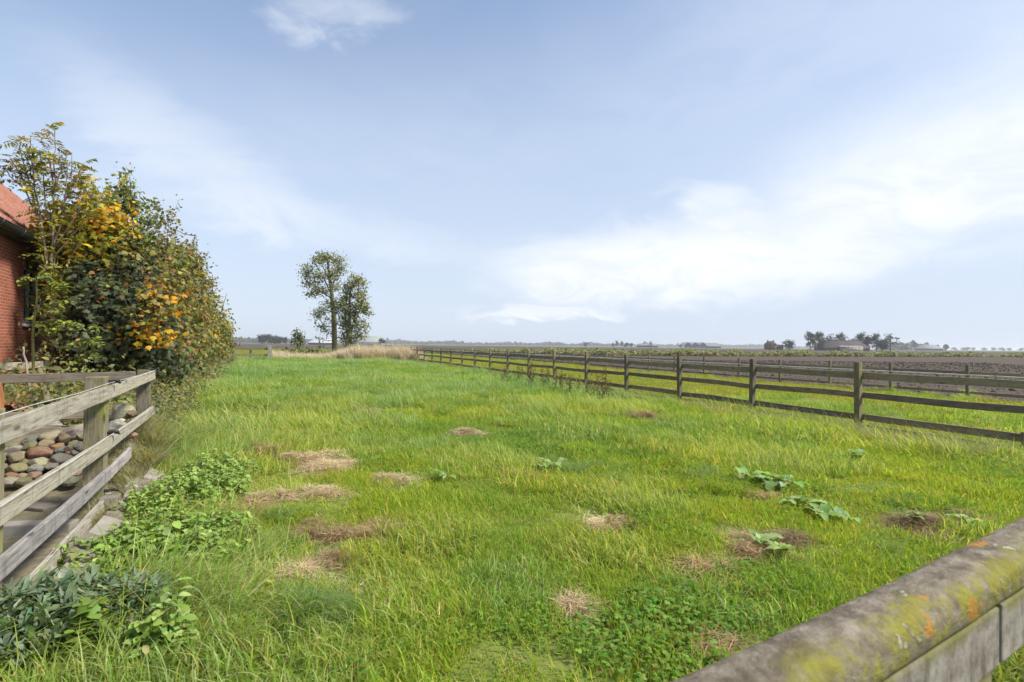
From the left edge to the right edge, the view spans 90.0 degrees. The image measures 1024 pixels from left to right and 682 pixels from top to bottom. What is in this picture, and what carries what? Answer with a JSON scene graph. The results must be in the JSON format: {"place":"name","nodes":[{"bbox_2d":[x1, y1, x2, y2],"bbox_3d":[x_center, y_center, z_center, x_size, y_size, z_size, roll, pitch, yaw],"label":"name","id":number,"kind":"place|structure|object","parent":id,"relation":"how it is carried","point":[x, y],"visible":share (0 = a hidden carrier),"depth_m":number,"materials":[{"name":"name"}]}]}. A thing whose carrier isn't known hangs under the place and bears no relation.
{"place":"outdoors","nodes":[
{"label":"outdoors","id":0,"kind":"place"},
{"bbox_2d":[2,425,162,592],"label":"yard ground","id":1,"kind":"structure","parent":0,"point":[31,562],"depth_m":4.24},
{"bbox_2d":[4,476,18,487],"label":"stone","id":2,"kind":"object","parent":1,"relation":"on","point":[9,481],"visible":0.57,"depth_m":4.74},
{"bbox_2d":[6,463,28,473],"bbox_3d":[-4.800,1.247,4.980,0.198,0.116,0.150,0,0,22],"label":"stone","id":3,"kind":"object","parent":1,"relation":"on","point":[18,468],"visible":0.74,"depth_m":4.93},
{"bbox_2d":[8,451,26,463],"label":"stone","id":4,"kind":"object","parent":1,"relation":"on","point":[15,457],"visible":0.69,"depth_m":5.07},
{"bbox_2d":[14,477,32,488],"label":"stone","id":5,"kind":"object","parent":1,"relation":"on","point":[21,482],"visible":0.79,"depth_m":4.75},
{"bbox_2d":[27,457,49,465],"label":"stone","id":6,"kind":"object","parent":1,"relation":"on","point":[41,461],"visible":0.65,"depth_m":5.02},
{"bbox_2d":[26,446,53,459],"bbox_3d":[-4.777,1.141,5.177,0.263,0.161,0.200,-13,-8,29],"label":"stone","id":7,"kind":"object","parent":1,"relation":"on","point":[40,451],"visible":0.72,"depth_m":5.11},
{"bbox_2d":[38,430,60,443],"bbox_3d":[-4.895,1.021,5.440,0.204,0.147,0.220,-23,-20,31],"label":"stone","id":8,"kind":"object","parent":1,"relation":"on","point":[52,435],"visible":0.57,"depth_m":5.38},
{"bbox_2d":[49,453,72,464],"bbox_3d":[-4.511,1.177,5.121,0.194,0.105,0.161,0,4,24],"label":"stone","id":9,"kind":"object","parent":1,"relation":"on","point":[60,458],"visible":0.88,"depth_m":5.08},
{"bbox_2d":[58,432,72,444],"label":"stone","id":10,"kind":"object","parent":1,"relation":"on","point":[64,438],"visible":0.78,"depth_m":5.37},
{"bbox_2d":[0,371,135,434],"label":"return fence","id":11,"kind":"object","parent":1,"relation":"on","point":[36,378],"visible":0.46,"depth_m":5.79,"materials":[{"name":"grey wood"}]},
{"bbox_2d":[62,424,82,440],"bbox_3d":[-4.695,0.991,5.520,0.225,0.199,0.245,1,0,-17],"label":"stone","id":12,"kind":"object","parent":1,"relation":"on","point":[72,431],"visible":0.5,"depth_m":5.43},
{"bbox_2d":[0,367,159,601],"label":"corner fence","id":13,"kind":"object","parent":1,"relation":"on","point":[99,443],"visible":0.91,"depth_m":3.57,"materials":[{"name":"grey wood"}]},
{"bbox_2d":[98,493,120,511],"bbox_3d":[-3.415,1.398,4.348,0.130,0.172,0.160,1,-3,-27],"label":"concrete block","id":14,"kind":"object","parent":1,"relation":"on","point":[117,499],"depth_m":4.30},
{"bbox_2d":[109,419,125,430],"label":"stone","id":15,"kind":"object","parent":1,"relation":"on","point":[115,424],"visible":0.52,"depth_m":5.56,"materials":[{"name":"stone"}]},
{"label":"stone","id":16,"kind":"object","parent":1,"relation":"on","visible":0},
{"bbox_2d":[111,404,135,419],"bbox_3d":[-4.428,0.808,5.812,0.222,0.176,0.226,-36,-16,17],"label":"stone","id":17,"kind":"object","parent":16,"relation":"on","point":[121,410],"visible":0.77,"depth_m":5.75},
{"bbox_2d":[308,333,338,344],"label":"greenhouse barn","id":18,"kind":"structure","parent":0,"point":[315,342],"depth_m":480.06,"materials":[{"name":"metal"}]},
{"bbox_2d":[358,336,382,344],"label":"storage barn","id":19,"kind":"structure","parent":0,"point":[371,340],"depth_m":522.21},
{"bbox_2d":[0,359,1023,681],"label":"meadow ground","id":20,"kind":"structure","parent":0,"point":[558,661],"depth_m":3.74,"materials":[{"name":"plant"}]},
{"bbox_2d":[0,353,62,388],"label":"fence","id":21,"kind":"object","parent":20,"relation":"on","point":[12,365],"visible":0.24,"depth_m":9.50,"materials":[{"name":"grey wood"}]},
{"bbox_2d":[3,519,78,536],"bbox_3d":[-3.605,1.421,3.816,0.620,0.142,0.112,1,0,-8],"label":"edging stone","id":22,"kind":"object","parent":20,"relation":"on","point":[18,528],"visible":0.38,"depth_m":3.78,"materials":[{"name":"stone"}]},
{"bbox_2d":[0,184,83,387],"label":"brick house","id":23,"kind":"structure","parent":20,"relation":"on","point":[14,235],"depth_m":10.71,"materials":[{"name":"red brick"}]},
{"bbox_2d":[22,266,40,327],"bbox_3d":[-10.806,-0.977,11.470,0.150,1.340,1.050,1,0,-28],"label":"window","id":24,"kind":"structure","parent":23,"relation":"in","point":[26,313],"depth_m":11.45,"materials":[{"name":"glass"}]},
{"bbox_2d":[23,501,62,511],"bbox_3d":[-4.032,1.439,4.355,0.340,0.104,0.161,1,0,12],"label":"edging stone","id":25,"kind":"object","parent":20,"relation":"on","point":[39,506],"visible":0.29,"depth_m":4.30,"materials":[{"name":"stone"}]},
{"bbox_2d":[16,272,82,391],"bbox_3d":[-7.421,0.188,8.232,1.133,2.594,0.304,1,0,4],"label":"sapling","id":26,"kind":"object","parent":20,"relation":"on","point":[55,286],"visible":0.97,"depth_m":8.24,"materials":[{"name":"green plant"}]},
{"bbox_2d":[0,122,121,372],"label":"ash tree","id":27,"kind":"object","parent":20,"relation":"on","point":[37,168],"visible":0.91,"depth_m":10.58,"materials":[{"name":"green plant"}]},
{"bbox_2d":[60,559,104,582],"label":"concrete slab","id":28,"kind":"structure","parent":20,"relation":"on","point":[64,570],"depth_m":3.12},
{"bbox_2d":[67,321,104,388],"bbox_3d":[-6.248,0.599,7.520,0.572,1.784,0.269,1,0,0],"label":"sapling","id":29,"kind":"object","parent":20,"relation":"on","point":[86,342],"visible":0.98,"depth_m":7.52,"materials":[{"name":"green plant"}]},
{"bbox_2d":[18,173,156,367],"bbox_3d":[-9.785,-1.235,12.159,3.158,5.460,3.142,1,0,0],"label":"maple tree","id":30,"kind":"object","parent":20,"relation":"on","point":[103,240],"visible":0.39,"depth_m":11.27,"materials":[{"name":"yellow plant"}]},
{"bbox_2d":[0,560,176,674],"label":"thistle patch","id":31,"kind":"object","parent":20,"relation":"on","point":[22,604],"visible":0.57,"depth_m":2.50,"materials":[{"name":"green plant"}]},
{"bbox_2d":[63,534,116,562],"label":"concrete slab","id":32,"kind":"structure","parent":20,"relation":"on","point":[77,547],"depth_m":3.38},
{"bbox_2d":[56,595,126,665],"bbox_3d":[-1.996,1.345,2.430,0.299,0.274,0.372,1,0,0],"label":"weed patch","id":33,"kind":"object","parent":20,"relation":"on","point":[83,609],"visible":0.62,"depth_m":2.37,"materials":[{"name":"green plant"}]},
{"bbox_2d":[52,504,151,567],"bbox_3d":[-2.776,1.361,3.546,0.475,0.362,0.656,1,0,0],"label":"plant","id":34,"kind":"object","parent":20,"relation":"on","point":[109,535],"visible":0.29,"depth_m":3.46,"materials":[{"name":"green plant"}]},
{"bbox_2d":[87,515,129,537],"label":"concrete slab","id":35,"kind":"structure","parent":20,"relation":"on","point":[103,524],"depth_m":3.82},
{"bbox_2d":[23,221,198,380],"bbox_3d":[-8.679,-0.635,11.313,2.949,4.275,3.065,1,-1,-36],"label":"maple tree","id":36,"kind":"object","parent":20,"relation":"on","point":[108,286],"visible":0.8,"depth_m":10.79,"materials":[{"name":"green plant"}]},
{"bbox_2d":[0,339,238,439],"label":"undergrowth","id":37,"kind":"object","parent":20,"relation":"on","point":[161,390],"visible":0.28,"depth_m":9.39,"materials":[{"name":"green plant"}]},
{"bbox_2d":[4,402,37,410],"bbox_3d":[-6.550,0.864,6.798,0.190,0.109,0.420,1,0,-12],"label":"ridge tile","id":38,"kind":"object","parent":37,"relation":"on","point":[9,407],"visible":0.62,"depth_m":6.74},
{"bbox_2d":[37,368,51,404],"bbox_3d":[-6.397,0.617,6.994,0.408,0.486,0.104,0,-1,31],"label":"crooked stick","id":39,"kind":"object","parent":37,"relation":"on","point":[46,397],"visible":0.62,"depth_m":6.95,"materials":[{"name":"wood"}]},
{"bbox_2d":[81,161,169,250],"bbox_3d":[-10.620,-1.758,14.046,2.145,6.511,1.873,1,0,0],"label":"young tree","id":40,"kind":"object","parent":20,"relation":"on","point":[126,192],"visible":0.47,"depth_m":13.98,"materials":[{"name":"green plant"}]},
{"bbox_2d":[105,505,145,523],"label":"concrete slab","id":41,"kind":"structure","parent":20,"relation":"on","point":[120,510],"depth_m":4.16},
{"bbox_2d":[89,569,184,635],"bbox_3d":[-1.921,1.326,2.581,0.419,0.282,0.448,1,0,0],"label":"thistle patch","id":42,"kind":"object","parent":20,"relation":"on","point":[133,597],"visible":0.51,"depth_m":2.57,"materials":[{"name":"green plant"}]},
{"bbox_2d":[122,477,156,491],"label":"concrete slab","id":43,"kind":"structure","parent":20,"relation":"on","point":[144,482],"depth_m":4.94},
{"bbox_2d":[142,468,169,480],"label":"concrete slab","id":44,"kind":"structure","parent":20,"relation":"on","point":[148,476],"depth_m":5.29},
{"bbox_2d":[116,577,205,667],"bbox_3d":[-1.641,1.321,2.378,0.302,0.340,0.327,0,-1,34],"label":"nettle patch","id":45,"kind":"object","parent":20,"relation":"on","point":[145,624],"visible":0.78,"depth_m":2.34,"materials":[{"name":"green plant"}]},
{"bbox_2d":[61,502,264,573],"bbox_3d":[-2.364,1.361,3.581,1.151,0.379,1.048,1,0,0],"label":"nettle patch","id":46,"kind":"object","parent":20,"relation":"on","point":[176,520],"visible":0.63,"depth_m":3.50,"materials":[{"name":"green plant"}]},
{"bbox_2d":[108,220,222,385],"bbox_3d":[-8.952,-1.032,12.883,2.618,5.073,6.679,1,0,-22],"label":"maple tree","id":47,"kind":"object","parent":20,"relation":"on","point":[174,288],"visible":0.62,"depth_m":11.37,"materials":[{"name":"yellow plant"}]},
{"bbox_2d":[109,460,250,521],"bbox_3d":[-2.949,1.325,4.707,0.997,0.374,1.373,1,0,0],"label":"nettle patch","id":48,"kind":"object","parent":20,"relation":"on","point":[191,477],"visible":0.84,"depth_m":4.59,"materials":[{"name":"green plant"}]},
{"bbox_2d":[147,194,231,375],"bbox_3d":[-11.360,-1.708,18.037,2.694,6.453,4.640,1,0,-26],"label":"field maple","id":49,"kind":"object","parent":20,"relation":"on","point":[203,279],"visible":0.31,"depth_m":18.15,"materials":[{"name":"green plant"}]},
{"bbox_2d":[163,448,261,485],"bbox_3d":[-3.182,1.329,5.499,0.897,0.335,1.112,1,0,0],"label":"nettle patch","id":50,"kind":"object","parent":20,"relation":"on","point":[204,462],"visible":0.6,"depth_m":5.48,"materials":[{"name":"green plant"}]},
{"bbox_2d":[191,268,245,362],"bbox_3d":[-15.353,-1.322,25.871,3.146,5.718,6.220,1,0,-22],"label":"field maple","id":51,"kind":"object","parent":20,"relation":"on","point":[225,339],"visible":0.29,"depth_m":26.79,"materials":[{"name":"green plant"}]},
{"bbox_2d":[176,401,280,422],"bbox_3d":[-6.029,1.460,10.896,2.126,0.264,3.178,1,0,13],"label":"weed patch","id":52,"kind":"object","parent":20,"relation":"on","point":[248,405],"visible":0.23,"depth_m":10.91,"materials":[{"name":"green plant"}]},
{"bbox_2d":[218,308,245,359],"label":"field maple","id":53,"kind":"object","parent":20,"relation":"on","point":[229,333],"visible":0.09,"depth_m":33.27,"materials":[{"name":"green plant"}]},
{"bbox_2d":[229,347,271,357],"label":"end fence","id":54,"kind":"object","parent":20,"relation":"on","point":[250,354],"visible":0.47,"depth_m":40.86,"materials":[{"name":"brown wood"}]},
{"bbox_2d":[216,490,294,516],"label":"hay clump","id":55,"kind":"object","parent":20,"relation":"on","point":[257,502],"visible":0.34,"depth_m":4.55,"materials":[{"name":"brown plant"}]},
{"bbox_2d":[247,439,299,458],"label":"hay clump","id":56,"kind":"object","parent":20,"relation":"on","point":[264,446],"visible":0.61,"depth_m":6.77,"materials":[{"name":"brown plant"}]},
{"bbox_2d":[238,487,326,505],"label":"hay clump","id":57,"kind":"object","parent":20,"relation":"on","point":[281,492],"visible":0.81,"depth_m":4.81,"materials":[{"name":"beige plant"}]},
{"bbox_2d":[290,326,306,348],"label":"tree","id":58,"kind":"object","parent":20,"relation":"on","point":[299,339],"visible":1,"depth_m":57.85,"materials":[{"name":"green plant"}]},
{"bbox_2d":[281,346,317,353],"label":"bush","id":59,"kind":"object","parent":20,"relation":"on","point":[301,350],"visible":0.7,"depth_m":51.13,"materials":[{"name":"green plant"}]},
{"bbox_2d":[244,552,355,588],"bbox_3d":[-1.493,1.509,3.378,0.776,0.122,0.721,0,-1,41],"label":"hay clump","id":60,"kind":"object","parent":20,"relation":"on","point":[306,569],"visible":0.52,"depth_m":3.35,"materials":[{"name":"beige plant"}]},
{"bbox_2d":[275,450,332,466],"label":"hay clump","id":61,"kind":"object","parent":20,"relation":"on","point":[296,454],"visible":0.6,"depth_m":6.42,"materials":[{"name":"beige plant"}]},
{"bbox_2d":[279,512,343,549],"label":"hay clump","id":62,"kind":"object","parent":20,"relation":"on","point":[312,530],"visible":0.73,"depth_m":4.08,"materials":[{"name":"brown plant"}]},
{"bbox_2d":[275,448,365,482],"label":"hay clump","id":63,"kind":"object","parent":20,"relation":"on","point":[317,464],"visible":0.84,"depth_m":6.13,"materials":[{"name":"beige plant"}]},
{"bbox_2d":[295,250,352,350],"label":"poplar tree","id":64,"kind":"object","parent":20,"relation":"on","point":[330,288],"visible":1,"depth_m":54.85,"materials":[{"name":"green plant"}]},
{"bbox_2d":[278,483,376,503],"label":"hay clump","id":65,"kind":"object","parent":20,"relation":"on","point":[326,487],"visible":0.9,"depth_m":5.00,"materials":[{"name":"beige plant"}]},
{"bbox_2d":[286,544,374,581],"bbox_3d":[-1.320,1.530,3.563,0.778,0.109,0.781,1,0,0],"label":"hay clump","id":66,"kind":"object","parent":20,"relation":"on","point":[332,561],"visible":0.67,"depth_m":3.56,"materials":[{"name":"beige plant"}]},
{"bbox_2d":[305,519,364,545],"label":"hay clump","id":67,"kind":"object","parent":20,"relation":"on","point":[336,534],"visible":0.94,"depth_m":4.00,"materials":[{"name":"brown plant"}]},
{"bbox_2d":[323,456,371,474],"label":"hay clump","id":68,"kind":"object","parent":20,"relation":"on","point":[348,462],"visible":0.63,"depth_m":6.11,"materials":[{"name":"beige plant"}]},
{"bbox_2d":[324,271,374,347],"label":"poplar tree","id":69,"kind":"object","parent":20,"relation":"on","point":[346,305],"visible":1,"depth_m":53.34,"materials":[{"name":"green plant"}]},
{"bbox_2d":[272,341,427,360],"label":"reeds","id":70,"kind":"object","parent":20,"relation":"on","point":[399,353],"visible":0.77,"depth_m":44.22,"materials":[{"name":"beige plant"}]},
{"bbox_2d":[337,513,418,544],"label":"hay clump","id":71,"kind":"object","parent":20,"relation":"on","point":[368,528],"visible":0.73,"depth_m":4.07,"materials":[{"name":"brown plant"}]},
{"bbox_2d":[366,470,422,486],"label":"hay clump","id":72,"kind":"object","parent":20,"relation":"on","point":[398,477],"visible":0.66,"depth_m":5.57,"materials":[{"name":"beige plant"}]},
{"bbox_2d":[427,425,486,438],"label":"hay clump","id":73,"kind":"object","parent":20,"relation":"on","point":[464,429],"visible":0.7,"depth_m":8.39,"materials":[{"name":"beige plant"}]},
{"bbox_2d":[0,355,1023,681],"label":"tall grass","id":74,"kind":"structure","parent":20,"relation":"on","point":[202,581],"depth_m":3.12,"materials":[{"name":"plant"}]},
{"bbox_2d":[528,457,567,468],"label":"dock plant","id":75,"kind":"object","parent":20,"relation":"on","point":[560,460],"visible":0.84,"depth_m":6.15,"materials":[{"name":"green plant"}]},
{"bbox_2d":[544,580,609,634],"bbox_3d":[0.349,1.523,2.972,0.509,0.113,0.549,1,-1,-39],"label":"hay clump","id":76,"kind":"object","parent":20,"relation":"on","point":[573,600],"visible":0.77,"depth_m":2.95,"materials":[{"name":"beige plant"}]},
{"bbox_2d":[574,512,630,533],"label":"hay clump","id":77,"kind":"object","parent":20,"relation":"on","point":[593,519],"visible":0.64,"depth_m":4.30,"materials":[{"name":"beige plant"}]},
{"bbox_2d":[588,511,648,533],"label":"hay clump","id":78,"kind":"object","parent":20,"relation":"on","point":[623,517],"visible":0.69,"depth_m":4.30,"materials":[{"name":"brown plant"}]},
{"bbox_2d":[615,408,667,419],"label":"hay clump","id":79,"kind":"object","parent":20,"relation":"on","point":[650,414],"visible":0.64,"depth_m":10.44,"materials":[{"name":"brown plant"}]},
{"bbox_2d":[660,549,759,580],"bbox_3d":[1.269,1.523,3.502,0.753,0.107,0.560,0,-1,37],"label":"hay clump","id":80,"kind":"object","parent":20,"relation":"on","point":[712,559],"visible":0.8,"depth_m":3.48,"materials":[{"name":"beige plant"}]},
{"bbox_2d":[410,347,1023,449],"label":"paddock fence","id":81,"kind":"object","parent":20,"relation":"on","point":[857,374],"visible":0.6,"depth_m":10.96,"materials":[{"name":"brown wood"}]},
{"bbox_2d":[670,619,769,668],"bbox_3d":[1.058,1.526,2.564,0.626,0.106,0.537,1,-1,-41],"label":"hay clump","id":82,"kind":"object","parent":20,"relation":"on","point":[734,641],"visible":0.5,"depth_m":2.57,"materials":[{"name":"beige plant"}]},
{"bbox_2d":[733,528,783,544],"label":"dock plant","id":83,"kind":"object","parent":20,"relation":"on","point":[754,534],"visible":0.98,"depth_m":3.82,"materials":[{"name":"green plant"}]},
{"bbox_2d":[707,524,810,567],"bbox_3d":[1.731,1.514,3.773,0.828,0.140,0.946,1,0,-17],"label":"hay clump","id":84,"kind":"object","parent":20,"relation":"on","point":[748,549],"visible":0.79,"depth_m":3.72,"materials":[{"name":"brown plant"}]},
{"bbox_2d":[730,487,790,503],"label":"hay clump","id":85,"kind":"object","parent":20,"relation":"on","point":[761,495],"visible":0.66,"depth_m":5.03,"materials":[{"name":"brown plant"}]},
{"bbox_2d":[735,466,803,489],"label":"dock plant","id":86,"kind":"object","parent":20,"relation":"on","point":[743,472],"visible":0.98,"depth_m":5.43,"materials":[{"name":"green plant"}]},
{"bbox_2d":[758,541,794,552],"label":"dock plant","id":87,"kind":"object","parent":20,"relation":"on","point":[780,547],"visible":0.99,"depth_m":3.64,"materials":[{"name":"green plant"}]},
{"bbox_2d":[741,525,823,552],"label":"hay clump","id":88,"kind":"object","parent":20,"relation":"on","point":[792,536],"visible":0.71,"depth_m":3.93,"materials":[{"name":"brown plant"}]},
{"bbox_2d":[762,473,811,487],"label":"dock plant","id":89,"kind":"object","parent":20,"relation":"on","point":[781,483],"visible":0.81,"depth_m":5.33,"materials":[{"name":"green plant"}]},
{"bbox_2d":[779,495,833,506],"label":"dock plant","id":90,"kind":"object","parent":20,"relation":"on","point":[793,499],"visible":0.84,"depth_m":4.75,"materials":[{"name":"green plant"}]},
{"bbox_2d":[804,503,851,521],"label":"dock plant","id":91,"kind":"object","parent":20,"relation":"on","point":[824,515],"visible":0.99,"depth_m":4.38,"materials":[{"name":"green plant"}]},
{"bbox_2d":[672,516,1023,681],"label":"rail fence","id":92,"kind":"object","parent":20,"relation":"on","point":[957,615],"visible":1,"depth_m":0.92,"materials":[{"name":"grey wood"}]},
{"bbox_2d":[843,506,1003,543],"bbox_3d":[3.792,1.528,4.371,1.924,0.162,0.948,1,0,0],"label":"hay clump","id":93,"kind":"object","parent":20,"relation":"on","point":[931,519],"visible":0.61,"depth_m":4.35,"materials":[{"name":"brown plant"}]},
{"bbox_2d":[900,525,970,544],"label":"hay clump","id":94,"kind":"object","parent":20,"relation":"on","point":[923,533],"visible":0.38,"depth_m":4.08,"materials":[{"name":"brown plant"}]},
{"bbox_2d":[0,0,1023,349],"label":"sky","id":95,"kind":"structure","parent":0,"point":[731,172],"materials":[{"name":"blue"}]},
{"bbox_2d":[210,348,1023,445],"label":"pasture grass","id":96,"kind":"structure","parent":0,"point":[619,379],"depth_m":17.66,"materials":[{"name":"plant"}]},
{"bbox_2d":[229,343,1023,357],"bbox_3d":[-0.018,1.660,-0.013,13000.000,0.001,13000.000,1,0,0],"label":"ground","id":97,"kind":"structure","parent":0,"point":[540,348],"depth_m":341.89,"materials":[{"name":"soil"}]},
{"bbox_2d":[803,331,818,349],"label":"tree","id":98,"kind":"object","parent":97,"relation":"on","point":[812,342],"visible":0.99,"depth_m":353.38,"materials":[{"name":"grey plant"}]},
{"bbox_2d":[871,340,948,349],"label":"woodland","id":99,"kind":"object","parent":97,"relation":"on","point":[912,345],"visible":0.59,"depth_m":878.97,"materials":[{"name":"green plant"}]},
{"bbox_2d":[298,343,1017,350],"bbox_3d":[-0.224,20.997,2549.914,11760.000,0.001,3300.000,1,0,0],"label":"meadow","id":100,"kind":"structure","parent":0,"point":[671,347],"depth_m":1282.23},
{"bbox_2d":[231,337,307,342],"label":"woodland","id":101,"kind":"object","parent":100,"relation":"on","point":[248,340],"visible":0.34,"depth_m":1282.69,"materials":[{"name":"green plant"}]},
{"bbox_2d":[287,338,611,345],"bbox_3d":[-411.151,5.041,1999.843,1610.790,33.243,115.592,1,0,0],"label":"woodland","id":102,"kind":"object","parent":100,"relation":"on","point":[450,342],"visible":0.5,"depth_m":1984.81,"materials":[{"name":"green plant"}]},
{"bbox_2d":[681,342,720,347],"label":"gabled hall","id":103,"kind":"structure","parent":100,"relation":"on","point":[699,345],"depth_m":900.00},
{"bbox_2d":[610,343,813,347],"bbox_3d":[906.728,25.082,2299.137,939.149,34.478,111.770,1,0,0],"label":"woodland","id":104,"kind":"object","parent":100,"relation":"on","point":[726,346],"visible":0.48,"depth_m":2286.01,"materials":[{"name":"green plant"}]},
{"bbox_2d":[435,352,1023,401],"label":"ploughed strip","id":105,"kind":"object","parent":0,"point":[1016,361],"visible":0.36,"depth_m":45.97,"materials":[{"name":"soil"}]},
{"bbox_2d":[400,347,1023,397],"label":"pasture fence","id":106,"kind":"object","parent":105,"relation":"on","point":[890,369],"visible":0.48,"depth_m":20.55,"materials":[{"name":"brown wood"}]},
{"bbox_2d":[425,346,1023,357],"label":"crop strip","id":107,"kind":"object","parent":105,"relation":"on","point":[737,353],"visible":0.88,"depth_m":88.70,"materials":[{"name":"plant"}]},
{"bbox_2d":[500,357,1023,400],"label":"soil clods","id":108,"kind":"object","parent":105,"relation":"on","point":[987,366],"visible":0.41,"depth_m":43.95,"materials":[{"name":"soil"}]},
{"bbox_2d":[764,340,782,349],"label":"house","id":109,"kind":"structure","parent":0,"point":[770,345],"depth_m":410.71,"materials":[{"name":"brick"}]},
{"bbox_2d":[811,503,860,522],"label":"dock plant","id":110,"kind":"object","parent":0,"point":[826,508],"visible":0.71,"depth_m":4.45,"materials":[{"name":"green plant"}]},
{"bbox_2d":[813,340,869,350],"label":"barn","id":111,"kind":"structure","parent":0,"point":[844,345],"depth_m":351.99,"materials":[{"name":"brick"}]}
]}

